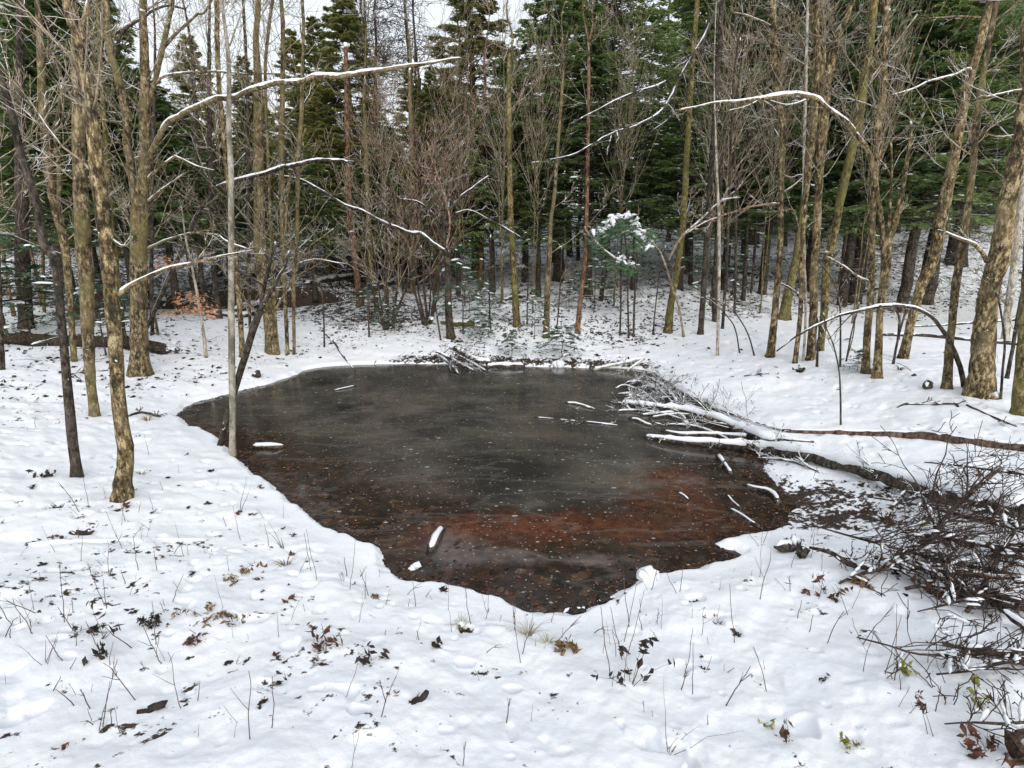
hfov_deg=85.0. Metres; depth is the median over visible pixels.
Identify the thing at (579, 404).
fallen branch
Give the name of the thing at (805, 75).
bare tree
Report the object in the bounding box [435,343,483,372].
fallen branch
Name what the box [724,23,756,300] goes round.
forest tree
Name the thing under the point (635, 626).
dry stalk
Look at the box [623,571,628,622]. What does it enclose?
dry stalk
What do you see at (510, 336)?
hemlock sapling
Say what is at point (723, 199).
arching sapling
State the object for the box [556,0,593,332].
forest tree
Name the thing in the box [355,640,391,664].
dead weed
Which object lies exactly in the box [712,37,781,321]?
forest tree
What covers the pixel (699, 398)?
fallen branch
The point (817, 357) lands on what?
sapling
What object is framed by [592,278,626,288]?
rotten log
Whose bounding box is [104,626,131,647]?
dry stalk
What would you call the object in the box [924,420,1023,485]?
fallen branch
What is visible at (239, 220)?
hemlock tree
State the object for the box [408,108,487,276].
hemlock tree
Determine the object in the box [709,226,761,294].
hemlock sapling
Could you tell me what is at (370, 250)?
forest tree
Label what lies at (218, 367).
leaf litter
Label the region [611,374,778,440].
fallen log
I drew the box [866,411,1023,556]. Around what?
fallen branch
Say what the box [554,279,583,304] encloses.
hemlock sapling
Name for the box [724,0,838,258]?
forest tree
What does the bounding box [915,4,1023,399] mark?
beech tree
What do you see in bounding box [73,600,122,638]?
dead weed
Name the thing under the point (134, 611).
leaf scrap
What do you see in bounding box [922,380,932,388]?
stump
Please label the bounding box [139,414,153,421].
grass tuft
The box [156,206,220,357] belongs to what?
beech sapling
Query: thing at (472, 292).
hemlock sapling
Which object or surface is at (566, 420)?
fallen branch
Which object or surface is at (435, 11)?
sky
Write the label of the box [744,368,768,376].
fallen branch
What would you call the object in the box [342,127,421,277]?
hemlock tree
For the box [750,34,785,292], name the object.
forest tree
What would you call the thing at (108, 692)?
dry stalk
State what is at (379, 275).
rotten log
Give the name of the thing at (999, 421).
fallen branch
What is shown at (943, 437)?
fallen log
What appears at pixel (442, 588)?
leaf scrap
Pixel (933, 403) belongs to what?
fallen branch
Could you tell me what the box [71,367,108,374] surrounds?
fallen branch
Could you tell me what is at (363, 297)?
hemlock sapling
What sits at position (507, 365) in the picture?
fallen log
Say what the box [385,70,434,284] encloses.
forest tree
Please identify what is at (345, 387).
fallen branch
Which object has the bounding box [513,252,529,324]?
sapling
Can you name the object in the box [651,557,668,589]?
dry stalk
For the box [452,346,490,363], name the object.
fallen log
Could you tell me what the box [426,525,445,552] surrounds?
snowy log piece
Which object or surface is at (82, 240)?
bare tree
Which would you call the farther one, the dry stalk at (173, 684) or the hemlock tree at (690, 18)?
the hemlock tree at (690, 18)
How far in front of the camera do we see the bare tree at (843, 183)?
8.24 m
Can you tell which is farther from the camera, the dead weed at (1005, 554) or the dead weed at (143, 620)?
the dead weed at (1005, 554)
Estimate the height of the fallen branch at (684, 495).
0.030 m
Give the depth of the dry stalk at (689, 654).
2.59 m
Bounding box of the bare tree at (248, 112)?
[184,0,299,326]
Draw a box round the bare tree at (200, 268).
[129,0,215,314]
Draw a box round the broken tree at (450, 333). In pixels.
[266,138,522,340]
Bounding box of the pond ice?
[176,363,796,613]
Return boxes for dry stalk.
[4,598,34,612]
[5,617,20,636]
[13,600,32,633]
[45,635,62,660]
[58,608,75,631]
[59,563,64,621]
[79,689,90,708]
[99,682,109,729]
[102,659,117,726]
[102,663,134,699]
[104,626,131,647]
[137,621,161,663]
[153,653,180,707]
[230,671,250,738]
[271,677,274,727]
[381,670,398,716]
[513,614,520,662]
[522,622,534,653]
[601,610,610,677]
[610,607,621,658]
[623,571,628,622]
[624,584,636,641]
[627,592,643,655]
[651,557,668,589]
[684,630,692,675]
[725,666,751,705]
[730,591,734,642]
[753,646,766,691]
[755,556,770,598]
[827,609,849,642]
[858,627,873,670]
[862,602,894,644]
[885,615,901,673]
[896,609,896,663]
[925,640,946,671]
[954,621,974,671]
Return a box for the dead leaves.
[171,601,242,627]
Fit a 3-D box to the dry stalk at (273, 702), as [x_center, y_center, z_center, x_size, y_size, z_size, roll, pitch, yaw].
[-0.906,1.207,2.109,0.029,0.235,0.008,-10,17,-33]
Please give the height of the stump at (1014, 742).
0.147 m
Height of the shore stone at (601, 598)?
0.083 m
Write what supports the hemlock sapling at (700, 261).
on the ground
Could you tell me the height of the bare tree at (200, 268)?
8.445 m
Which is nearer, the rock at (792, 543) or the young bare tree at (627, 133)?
the rock at (792, 543)
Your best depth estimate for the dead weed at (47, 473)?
4.57 m
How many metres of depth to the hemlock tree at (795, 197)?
12.91 m
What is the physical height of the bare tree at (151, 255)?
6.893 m
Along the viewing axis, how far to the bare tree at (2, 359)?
7.01 m
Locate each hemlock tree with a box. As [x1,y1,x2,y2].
[0,0,126,292]
[0,0,203,317]
[0,0,217,310]
[0,47,149,319]
[1,204,74,250]
[27,21,217,300]
[48,59,198,302]
[49,23,122,257]
[81,0,133,237]
[89,67,227,314]
[118,101,253,309]
[165,33,252,277]
[181,138,266,275]
[182,93,269,277]
[220,126,277,263]
[222,54,294,262]
[222,80,294,276]
[264,127,294,240]
[265,28,350,270]
[265,101,339,236]
[265,108,288,229]
[265,145,361,302]
[266,16,360,269]
[272,0,408,273]
[277,102,361,249]
[278,79,361,273]
[326,165,394,284]
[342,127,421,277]
[361,163,433,291]
[372,67,440,276]
[392,69,475,291]
[396,0,545,280]
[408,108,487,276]
[413,155,504,295]
[421,75,457,152]
[428,96,546,292]
[443,0,673,281]
[469,89,581,282]
[484,131,583,296]
[486,45,544,215]
[506,0,691,254]
[521,42,673,296]
[574,101,692,290]
[614,0,716,209]
[625,64,759,274]
[625,92,754,290]
[642,0,805,228]
[657,73,810,289]
[673,0,859,245]
[700,45,852,294]
[737,48,912,291]
[750,0,914,232]
[756,0,1019,303]
[761,35,953,306]
[808,0,1023,312]
[810,0,1023,304]
[810,1,1021,245]
[894,0,1023,267]
[925,81,1023,229]
[933,70,1007,222]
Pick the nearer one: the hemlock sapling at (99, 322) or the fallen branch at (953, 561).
the fallen branch at (953, 561)
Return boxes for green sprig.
[900,659,920,675]
[963,674,995,709]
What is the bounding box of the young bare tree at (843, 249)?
[825,0,868,284]
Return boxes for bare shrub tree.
[307,100,478,329]
[349,0,500,324]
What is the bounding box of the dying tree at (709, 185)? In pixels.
[545,0,772,334]
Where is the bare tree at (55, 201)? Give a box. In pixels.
[0,0,136,361]
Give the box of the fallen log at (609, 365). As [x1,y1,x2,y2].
[593,357,643,370]
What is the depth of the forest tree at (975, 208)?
20.33 m
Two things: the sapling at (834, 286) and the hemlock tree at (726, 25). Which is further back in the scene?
the hemlock tree at (726, 25)
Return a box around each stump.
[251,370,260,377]
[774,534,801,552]
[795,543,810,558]
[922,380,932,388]
[1004,726,1023,764]
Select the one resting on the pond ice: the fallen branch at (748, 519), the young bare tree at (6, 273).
the fallen branch at (748, 519)
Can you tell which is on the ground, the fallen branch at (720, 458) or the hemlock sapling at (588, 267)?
the hemlock sapling at (588, 267)
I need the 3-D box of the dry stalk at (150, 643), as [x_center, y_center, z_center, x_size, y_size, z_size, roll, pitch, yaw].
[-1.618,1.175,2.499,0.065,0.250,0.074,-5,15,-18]
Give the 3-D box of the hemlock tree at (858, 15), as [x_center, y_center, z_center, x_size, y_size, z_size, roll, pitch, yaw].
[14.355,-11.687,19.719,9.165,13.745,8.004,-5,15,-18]
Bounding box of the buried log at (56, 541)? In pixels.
[28,538,204,545]
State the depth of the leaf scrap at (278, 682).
2.44 m
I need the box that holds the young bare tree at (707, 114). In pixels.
[681,0,781,269]
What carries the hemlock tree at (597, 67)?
on the ground
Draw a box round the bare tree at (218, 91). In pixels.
[166,0,250,357]
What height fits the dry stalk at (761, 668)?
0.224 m
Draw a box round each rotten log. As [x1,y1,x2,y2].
[212,297,254,317]
[222,295,282,310]
[304,251,361,286]
[348,262,406,285]
[377,255,425,288]
[498,283,530,301]
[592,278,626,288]
[710,264,759,275]
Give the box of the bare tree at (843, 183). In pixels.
[792,0,908,350]
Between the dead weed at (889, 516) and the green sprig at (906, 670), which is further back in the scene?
the dead weed at (889, 516)
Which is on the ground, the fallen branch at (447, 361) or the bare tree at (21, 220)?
the bare tree at (21, 220)
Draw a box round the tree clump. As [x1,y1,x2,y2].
[149,0,367,355]
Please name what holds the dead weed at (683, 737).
on the ground
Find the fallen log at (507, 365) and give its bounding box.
[486,362,524,368]
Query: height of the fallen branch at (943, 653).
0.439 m
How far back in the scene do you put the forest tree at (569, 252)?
18.16 m
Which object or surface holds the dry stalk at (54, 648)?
on the ground
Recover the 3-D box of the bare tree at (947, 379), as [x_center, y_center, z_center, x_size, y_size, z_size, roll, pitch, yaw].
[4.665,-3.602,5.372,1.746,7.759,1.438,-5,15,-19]
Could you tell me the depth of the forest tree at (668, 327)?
10.59 m
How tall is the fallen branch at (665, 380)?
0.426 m
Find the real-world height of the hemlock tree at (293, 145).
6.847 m
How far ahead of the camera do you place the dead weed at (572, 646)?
2.87 m
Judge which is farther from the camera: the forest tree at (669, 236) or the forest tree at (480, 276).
the forest tree at (669, 236)
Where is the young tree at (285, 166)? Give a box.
[133,149,359,328]
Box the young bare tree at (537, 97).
[500,0,577,313]
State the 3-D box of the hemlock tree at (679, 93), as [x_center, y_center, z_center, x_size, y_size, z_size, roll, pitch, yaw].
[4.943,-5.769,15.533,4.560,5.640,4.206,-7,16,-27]
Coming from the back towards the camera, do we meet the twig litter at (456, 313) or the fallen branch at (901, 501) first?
the twig litter at (456, 313)
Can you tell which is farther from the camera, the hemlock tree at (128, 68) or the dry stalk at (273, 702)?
the hemlock tree at (128, 68)
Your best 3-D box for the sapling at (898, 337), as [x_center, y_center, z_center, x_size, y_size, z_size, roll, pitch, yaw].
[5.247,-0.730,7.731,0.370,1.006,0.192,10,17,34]
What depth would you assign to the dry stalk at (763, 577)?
3.22 m
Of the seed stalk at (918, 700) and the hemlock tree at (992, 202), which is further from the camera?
the hemlock tree at (992, 202)
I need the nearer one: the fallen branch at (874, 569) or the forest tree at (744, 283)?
the fallen branch at (874, 569)
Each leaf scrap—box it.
[46,534,63,538]
[51,742,68,749]
[123,501,130,507]
[124,608,139,613]
[224,660,233,665]
[257,696,267,709]
[268,677,286,686]
[272,651,280,657]
[281,594,294,602]
[431,636,442,648]
[439,585,447,591]
[800,588,819,596]
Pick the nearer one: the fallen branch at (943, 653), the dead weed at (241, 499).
the fallen branch at (943, 653)
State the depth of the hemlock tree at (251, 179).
20.44 m
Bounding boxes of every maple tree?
[15,0,463,376]
[751,0,875,360]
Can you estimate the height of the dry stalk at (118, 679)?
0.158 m
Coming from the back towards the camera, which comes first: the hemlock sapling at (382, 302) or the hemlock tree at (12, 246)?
the hemlock tree at (12, 246)
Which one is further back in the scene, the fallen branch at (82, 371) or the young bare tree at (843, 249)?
the young bare tree at (843, 249)
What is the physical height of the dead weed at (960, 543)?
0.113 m
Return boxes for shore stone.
[562,606,586,614]
[595,593,614,604]
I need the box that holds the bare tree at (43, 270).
[10,16,45,312]
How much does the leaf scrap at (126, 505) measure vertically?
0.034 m
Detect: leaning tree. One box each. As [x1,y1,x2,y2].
[217,232,294,445]
[885,0,1019,358]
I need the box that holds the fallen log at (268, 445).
[250,442,285,448]
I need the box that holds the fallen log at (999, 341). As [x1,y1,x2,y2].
[883,332,1016,344]
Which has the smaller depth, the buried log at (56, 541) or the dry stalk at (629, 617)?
the dry stalk at (629, 617)
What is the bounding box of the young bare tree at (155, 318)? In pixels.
[72,0,195,332]
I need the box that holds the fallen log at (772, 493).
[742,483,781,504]
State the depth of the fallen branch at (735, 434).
6.36 m
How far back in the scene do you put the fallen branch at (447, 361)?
9.59 m
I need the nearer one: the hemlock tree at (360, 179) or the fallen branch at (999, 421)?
the fallen branch at (999, 421)
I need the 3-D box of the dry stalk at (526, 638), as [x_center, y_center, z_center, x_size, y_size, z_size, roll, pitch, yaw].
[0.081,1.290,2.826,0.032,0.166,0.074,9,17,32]
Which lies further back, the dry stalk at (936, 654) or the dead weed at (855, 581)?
the dead weed at (855, 581)
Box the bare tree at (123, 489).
[0,0,264,502]
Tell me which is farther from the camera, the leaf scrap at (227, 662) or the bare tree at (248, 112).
the bare tree at (248, 112)
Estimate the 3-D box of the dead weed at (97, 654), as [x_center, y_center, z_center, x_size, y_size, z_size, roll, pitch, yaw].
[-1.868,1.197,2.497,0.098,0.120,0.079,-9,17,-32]
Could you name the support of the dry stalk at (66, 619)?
on the ground
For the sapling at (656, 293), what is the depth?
11.03 m
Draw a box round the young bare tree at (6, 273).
[0,180,49,316]
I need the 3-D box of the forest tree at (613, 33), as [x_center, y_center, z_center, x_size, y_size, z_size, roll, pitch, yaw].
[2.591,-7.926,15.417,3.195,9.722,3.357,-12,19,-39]
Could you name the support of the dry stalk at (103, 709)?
on the ground
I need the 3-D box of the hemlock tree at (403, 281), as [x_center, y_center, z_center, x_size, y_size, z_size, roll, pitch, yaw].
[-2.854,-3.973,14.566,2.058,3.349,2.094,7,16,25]
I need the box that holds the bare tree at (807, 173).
[739,0,885,363]
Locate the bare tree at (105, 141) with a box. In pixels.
[19,0,135,339]
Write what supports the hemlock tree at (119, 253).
on the ground
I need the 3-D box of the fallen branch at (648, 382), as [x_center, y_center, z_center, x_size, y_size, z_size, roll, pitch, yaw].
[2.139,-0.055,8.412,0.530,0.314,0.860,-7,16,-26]
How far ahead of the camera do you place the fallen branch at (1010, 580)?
2.94 m
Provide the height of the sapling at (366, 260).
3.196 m
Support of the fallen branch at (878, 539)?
on the ground
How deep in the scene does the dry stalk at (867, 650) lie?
2.52 m
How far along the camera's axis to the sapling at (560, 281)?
11.18 m
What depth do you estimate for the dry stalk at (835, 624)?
2.70 m
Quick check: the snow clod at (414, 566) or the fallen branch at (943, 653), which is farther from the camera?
the snow clod at (414, 566)
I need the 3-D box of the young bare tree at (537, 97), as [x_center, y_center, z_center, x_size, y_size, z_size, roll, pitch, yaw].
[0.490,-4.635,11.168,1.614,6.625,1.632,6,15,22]
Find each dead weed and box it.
[15,630,59,664]
[25,469,55,477]
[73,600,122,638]
[82,641,107,665]
[136,612,161,628]
[240,478,250,510]
[267,521,283,548]
[305,622,343,649]
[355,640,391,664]
[371,593,386,601]
[554,635,581,655]
[590,633,674,685]
[664,701,742,754]
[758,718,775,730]
[779,718,793,743]
[792,365,805,372]
[808,572,852,602]
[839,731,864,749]
[849,575,873,588]
[877,508,908,523]
[912,552,942,571]
[912,574,960,603]
[944,536,970,546]
[956,718,1023,767]
[985,540,1022,563]
[990,602,1023,612]
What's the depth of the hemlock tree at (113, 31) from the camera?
38.00 m
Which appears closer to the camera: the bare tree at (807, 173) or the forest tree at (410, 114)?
the bare tree at (807, 173)
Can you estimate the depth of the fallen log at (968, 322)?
11.93 m
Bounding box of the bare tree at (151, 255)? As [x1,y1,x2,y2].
[71,0,197,334]
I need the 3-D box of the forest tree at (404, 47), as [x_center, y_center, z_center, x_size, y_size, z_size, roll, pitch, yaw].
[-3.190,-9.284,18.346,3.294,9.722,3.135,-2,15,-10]
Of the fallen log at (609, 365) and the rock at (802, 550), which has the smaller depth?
the rock at (802, 550)
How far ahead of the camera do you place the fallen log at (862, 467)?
4.88 m
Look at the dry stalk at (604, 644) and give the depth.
2.56 m
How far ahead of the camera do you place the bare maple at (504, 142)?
12.38 m
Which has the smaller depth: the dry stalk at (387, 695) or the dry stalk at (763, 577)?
the dry stalk at (387, 695)
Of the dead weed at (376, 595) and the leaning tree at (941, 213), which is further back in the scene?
the leaning tree at (941, 213)
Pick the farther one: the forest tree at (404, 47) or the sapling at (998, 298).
the forest tree at (404, 47)
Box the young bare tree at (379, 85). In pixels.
[349,1,415,294]
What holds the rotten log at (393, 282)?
on the ground
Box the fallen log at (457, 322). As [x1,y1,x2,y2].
[440,318,474,326]
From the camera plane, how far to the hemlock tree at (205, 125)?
16.71 m
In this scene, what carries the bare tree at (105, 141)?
on the ground
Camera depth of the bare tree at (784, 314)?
11.95 m
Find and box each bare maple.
[334,0,399,172]
[460,0,547,303]
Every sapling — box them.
[0,217,79,334]
[1,259,101,336]
[30,270,172,355]
[95,293,149,340]
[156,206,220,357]
[313,274,324,346]
[345,173,369,336]
[352,283,384,310]
[370,298,399,332]
[384,302,403,332]
[406,245,445,339]
[423,243,497,333]
[452,270,488,312]
[461,311,495,339]
[468,279,506,327]
[485,221,508,328]
[496,329,527,356]
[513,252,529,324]
[515,286,554,338]
[533,324,585,356]
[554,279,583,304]
[557,245,581,325]
[565,249,622,312]
[579,209,665,337]
[583,184,740,336]
[610,235,621,334]
[620,239,637,337]
[646,245,665,333]
[681,226,730,291]
[693,293,740,352]
[707,297,754,355]
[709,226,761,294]
[772,278,820,350]
[776,303,965,386]
[812,256,840,365]
[815,340,818,366]
[817,296,843,424]
[819,236,839,274]
[839,348,872,370]
[845,290,877,360]
[885,296,909,363]
[892,302,900,339]
[972,266,1006,398]
[1000,228,1022,378]
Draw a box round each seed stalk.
[914,690,927,733]
[914,690,933,736]
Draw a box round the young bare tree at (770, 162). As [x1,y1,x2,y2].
[739,0,819,312]
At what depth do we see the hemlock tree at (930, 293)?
12.17 m
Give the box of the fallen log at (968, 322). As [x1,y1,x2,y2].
[915,318,1014,326]
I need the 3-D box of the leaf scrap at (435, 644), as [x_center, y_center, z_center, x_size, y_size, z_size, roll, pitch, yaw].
[-0.391,1.317,2.849,0.070,0.028,0.120,18,-4,-16]
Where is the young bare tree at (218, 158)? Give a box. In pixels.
[164,0,294,304]
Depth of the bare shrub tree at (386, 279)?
11.09 m
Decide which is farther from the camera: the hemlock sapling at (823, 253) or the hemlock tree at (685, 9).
the hemlock tree at (685, 9)
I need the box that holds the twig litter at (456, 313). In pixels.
[0,222,1020,387]
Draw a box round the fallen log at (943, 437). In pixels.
[782,428,1023,451]
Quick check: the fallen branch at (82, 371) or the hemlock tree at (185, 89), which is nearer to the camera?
the fallen branch at (82, 371)
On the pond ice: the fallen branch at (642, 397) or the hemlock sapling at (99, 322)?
the fallen branch at (642, 397)
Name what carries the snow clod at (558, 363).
on the pond ice
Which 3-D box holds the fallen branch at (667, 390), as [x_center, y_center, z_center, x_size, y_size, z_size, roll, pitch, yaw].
[2.093,0.038,7.813,1.118,0.796,1.368,-7,16,-27]
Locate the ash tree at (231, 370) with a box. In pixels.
[200,0,248,456]
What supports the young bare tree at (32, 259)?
on the ground
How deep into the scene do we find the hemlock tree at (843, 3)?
19.13 m
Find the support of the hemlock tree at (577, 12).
on the ground
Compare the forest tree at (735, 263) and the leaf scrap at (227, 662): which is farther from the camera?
the forest tree at (735, 263)
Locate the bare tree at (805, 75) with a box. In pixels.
[772,0,879,360]
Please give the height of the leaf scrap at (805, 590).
0.037 m
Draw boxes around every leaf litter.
[0,217,1022,399]
[182,386,787,608]
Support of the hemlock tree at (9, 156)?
on the ground
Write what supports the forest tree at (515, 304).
on the ground
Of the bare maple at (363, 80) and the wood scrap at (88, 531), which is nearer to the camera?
the wood scrap at (88, 531)
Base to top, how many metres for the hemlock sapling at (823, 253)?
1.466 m
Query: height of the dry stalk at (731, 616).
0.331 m
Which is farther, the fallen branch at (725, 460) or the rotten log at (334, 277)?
the rotten log at (334, 277)
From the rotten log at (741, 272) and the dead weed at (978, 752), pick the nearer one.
the dead weed at (978, 752)
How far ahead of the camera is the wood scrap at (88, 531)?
3.76 m
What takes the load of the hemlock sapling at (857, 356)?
on the ground
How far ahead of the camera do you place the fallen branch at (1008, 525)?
3.73 m
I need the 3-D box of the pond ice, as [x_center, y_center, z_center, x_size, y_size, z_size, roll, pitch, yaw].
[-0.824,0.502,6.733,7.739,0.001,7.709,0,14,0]
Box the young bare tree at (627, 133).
[590,0,674,305]
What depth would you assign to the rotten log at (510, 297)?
13.90 m
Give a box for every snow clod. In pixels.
[408,561,420,570]
[552,360,564,367]
[636,565,658,580]
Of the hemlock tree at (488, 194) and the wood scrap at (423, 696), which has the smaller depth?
the wood scrap at (423, 696)
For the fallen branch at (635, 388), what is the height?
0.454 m
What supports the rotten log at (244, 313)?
on the ground
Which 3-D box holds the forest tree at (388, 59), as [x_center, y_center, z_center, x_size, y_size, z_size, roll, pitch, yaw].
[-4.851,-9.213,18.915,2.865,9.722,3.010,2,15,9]
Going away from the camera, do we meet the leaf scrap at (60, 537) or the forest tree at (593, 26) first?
the leaf scrap at (60, 537)
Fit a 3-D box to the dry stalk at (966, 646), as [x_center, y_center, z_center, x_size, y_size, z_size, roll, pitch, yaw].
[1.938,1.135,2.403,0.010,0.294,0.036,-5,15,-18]
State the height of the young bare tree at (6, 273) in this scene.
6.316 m
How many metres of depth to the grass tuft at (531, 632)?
3.02 m
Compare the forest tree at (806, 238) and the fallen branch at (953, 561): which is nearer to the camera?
the fallen branch at (953, 561)
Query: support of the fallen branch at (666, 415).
on the pond ice
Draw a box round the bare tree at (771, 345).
[675,0,873,357]
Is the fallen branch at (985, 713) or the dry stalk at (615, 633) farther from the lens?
the dry stalk at (615, 633)
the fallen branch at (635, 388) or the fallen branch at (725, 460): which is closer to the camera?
the fallen branch at (725, 460)
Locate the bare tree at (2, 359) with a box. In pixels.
[0,48,104,369]
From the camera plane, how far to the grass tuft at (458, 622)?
3.07 m
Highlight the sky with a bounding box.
[0,0,723,237]
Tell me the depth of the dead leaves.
2.91 m
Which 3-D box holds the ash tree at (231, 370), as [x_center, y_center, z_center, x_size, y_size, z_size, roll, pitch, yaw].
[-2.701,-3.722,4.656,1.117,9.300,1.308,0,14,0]
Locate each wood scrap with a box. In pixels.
[68,528,94,535]
[136,700,167,713]
[411,690,428,704]
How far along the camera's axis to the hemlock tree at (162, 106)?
12.21 m
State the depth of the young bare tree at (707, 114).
10.77 m
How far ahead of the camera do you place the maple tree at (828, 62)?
7.68 m
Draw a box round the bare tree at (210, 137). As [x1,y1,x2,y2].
[156,0,252,318]
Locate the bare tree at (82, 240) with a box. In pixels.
[0,0,121,416]
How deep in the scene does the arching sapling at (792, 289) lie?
8.74 m
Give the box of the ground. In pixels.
[0,212,1023,767]
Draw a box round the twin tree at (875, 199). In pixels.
[671,0,970,373]
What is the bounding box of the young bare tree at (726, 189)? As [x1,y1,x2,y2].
[658,0,794,305]
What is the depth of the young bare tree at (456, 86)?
12.14 m
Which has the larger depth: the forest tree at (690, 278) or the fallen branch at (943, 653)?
the forest tree at (690, 278)
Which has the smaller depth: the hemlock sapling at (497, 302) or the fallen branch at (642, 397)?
the fallen branch at (642, 397)
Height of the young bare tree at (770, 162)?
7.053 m
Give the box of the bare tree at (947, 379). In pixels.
[868,0,1023,389]
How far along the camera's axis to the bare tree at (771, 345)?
8.26 m
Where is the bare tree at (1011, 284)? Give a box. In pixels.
[979,137,1023,339]
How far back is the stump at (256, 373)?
8.72 m
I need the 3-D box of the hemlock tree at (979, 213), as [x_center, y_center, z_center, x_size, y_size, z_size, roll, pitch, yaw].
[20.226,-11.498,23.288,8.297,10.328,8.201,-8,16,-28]
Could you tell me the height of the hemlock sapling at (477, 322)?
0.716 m
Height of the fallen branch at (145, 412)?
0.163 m
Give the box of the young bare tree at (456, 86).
[417,0,493,306]
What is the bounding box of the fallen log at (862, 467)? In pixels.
[643,424,1023,517]
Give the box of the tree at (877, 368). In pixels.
[871,90,968,378]
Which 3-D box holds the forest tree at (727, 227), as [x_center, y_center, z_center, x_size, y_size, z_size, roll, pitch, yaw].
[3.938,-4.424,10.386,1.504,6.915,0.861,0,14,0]
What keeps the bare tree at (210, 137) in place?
on the ground
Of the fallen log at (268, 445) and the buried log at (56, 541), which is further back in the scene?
the fallen log at (268, 445)
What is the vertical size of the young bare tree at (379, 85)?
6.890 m
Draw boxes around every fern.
[182,632,210,645]
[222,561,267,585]
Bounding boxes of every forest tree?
[264,0,338,205]
[311,42,364,306]
[317,0,425,266]
[320,0,422,265]
[327,0,406,198]
[333,0,466,269]
[334,0,400,248]
[353,0,386,311]
[368,0,460,174]
[370,0,447,264]
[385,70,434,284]
[396,2,424,292]
[415,0,501,116]
[478,0,510,290]
[478,0,542,328]
[542,0,618,338]
[545,0,665,244]
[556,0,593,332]
[557,0,634,260]
[565,132,573,256]
[571,0,613,294]
[598,7,662,301]
[625,0,712,241]
[663,0,705,333]
[666,21,706,285]
[692,0,731,355]
[710,0,760,312]
[712,0,761,328]
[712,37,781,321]
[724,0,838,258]
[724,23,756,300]
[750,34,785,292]
[752,0,865,246]
[793,0,861,245]
[805,1,861,243]
[923,124,1013,228]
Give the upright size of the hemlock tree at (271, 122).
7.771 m
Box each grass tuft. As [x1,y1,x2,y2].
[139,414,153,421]
[268,553,295,566]
[445,613,470,630]
[505,613,555,640]
[538,631,559,647]
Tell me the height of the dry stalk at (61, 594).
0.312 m
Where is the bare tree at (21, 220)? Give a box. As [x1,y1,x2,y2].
[0,0,88,329]
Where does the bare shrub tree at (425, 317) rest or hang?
on the ground
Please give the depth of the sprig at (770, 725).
2.27 m
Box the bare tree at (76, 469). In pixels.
[0,28,84,477]
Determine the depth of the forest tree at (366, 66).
16.94 m
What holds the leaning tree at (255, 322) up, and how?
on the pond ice
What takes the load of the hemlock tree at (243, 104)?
on the ground
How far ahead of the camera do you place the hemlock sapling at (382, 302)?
11.44 m
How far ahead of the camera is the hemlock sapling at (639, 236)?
10.54 m
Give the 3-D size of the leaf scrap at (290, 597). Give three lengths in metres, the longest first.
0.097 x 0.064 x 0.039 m
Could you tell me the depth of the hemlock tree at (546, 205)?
13.31 m
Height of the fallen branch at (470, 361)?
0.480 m
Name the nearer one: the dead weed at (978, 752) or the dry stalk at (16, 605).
the dead weed at (978, 752)
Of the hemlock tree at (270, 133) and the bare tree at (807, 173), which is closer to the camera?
the bare tree at (807, 173)
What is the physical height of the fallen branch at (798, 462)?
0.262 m
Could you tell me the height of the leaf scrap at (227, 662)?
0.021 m
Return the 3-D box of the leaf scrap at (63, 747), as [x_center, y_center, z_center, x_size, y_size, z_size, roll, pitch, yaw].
[-1.630,1.312,2.018,0.038,0.023,0.058,16,22,40]
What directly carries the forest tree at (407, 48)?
on the ground
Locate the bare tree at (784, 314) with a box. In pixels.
[746,0,838,320]
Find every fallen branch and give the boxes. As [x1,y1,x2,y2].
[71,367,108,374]
[128,406,166,417]
[325,334,355,371]
[334,385,356,390]
[434,346,465,373]
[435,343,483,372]
[458,341,502,371]
[535,406,616,425]
[565,401,594,408]
[606,391,681,419]
[612,355,697,403]
[615,362,664,402]
[615,369,660,401]
[622,390,645,400]
[625,366,671,391]
[626,358,644,371]
[628,417,654,426]
[640,410,674,415]
[641,366,688,404]
[642,363,688,391]
[648,412,690,418]
[652,406,728,438]
[661,422,813,442]
[672,376,752,425]
[677,492,689,500]
[701,381,785,434]
[716,453,732,475]
[718,455,735,468]
[725,506,760,527]
[726,493,742,509]
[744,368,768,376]
[751,439,818,471]
[809,541,886,574]
[815,466,1023,602]
[838,505,969,597]
[857,584,1023,704]
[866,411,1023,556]
[867,512,1023,621]
[874,458,1023,540]
[876,475,948,522]
[882,472,1023,564]
[884,463,1023,612]
[897,397,967,407]
[904,530,1023,618]
[917,552,1023,631]
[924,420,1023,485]
[936,621,1023,674]
[943,599,1023,675]
[944,679,1023,736]
[966,404,1023,426]
[974,575,1023,608]
[997,606,1023,631]
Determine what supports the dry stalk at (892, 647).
on the ground
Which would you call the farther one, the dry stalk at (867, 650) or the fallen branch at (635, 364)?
the fallen branch at (635, 364)
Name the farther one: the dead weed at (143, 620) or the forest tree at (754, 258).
the forest tree at (754, 258)
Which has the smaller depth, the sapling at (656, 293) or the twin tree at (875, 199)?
the twin tree at (875, 199)
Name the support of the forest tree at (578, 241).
on the ground
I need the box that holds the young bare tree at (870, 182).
[845,0,942,322]
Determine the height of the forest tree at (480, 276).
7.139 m
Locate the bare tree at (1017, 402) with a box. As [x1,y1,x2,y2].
[946,43,1023,416]
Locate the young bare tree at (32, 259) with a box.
[0,5,47,305]
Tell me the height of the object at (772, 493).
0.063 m
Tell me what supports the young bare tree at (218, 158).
on the ground
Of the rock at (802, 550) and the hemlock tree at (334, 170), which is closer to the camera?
the rock at (802, 550)
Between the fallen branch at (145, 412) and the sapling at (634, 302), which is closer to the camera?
the fallen branch at (145, 412)
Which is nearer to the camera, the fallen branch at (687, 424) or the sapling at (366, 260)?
the fallen branch at (687, 424)
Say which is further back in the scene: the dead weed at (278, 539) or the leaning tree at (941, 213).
the leaning tree at (941, 213)
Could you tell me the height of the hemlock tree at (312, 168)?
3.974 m

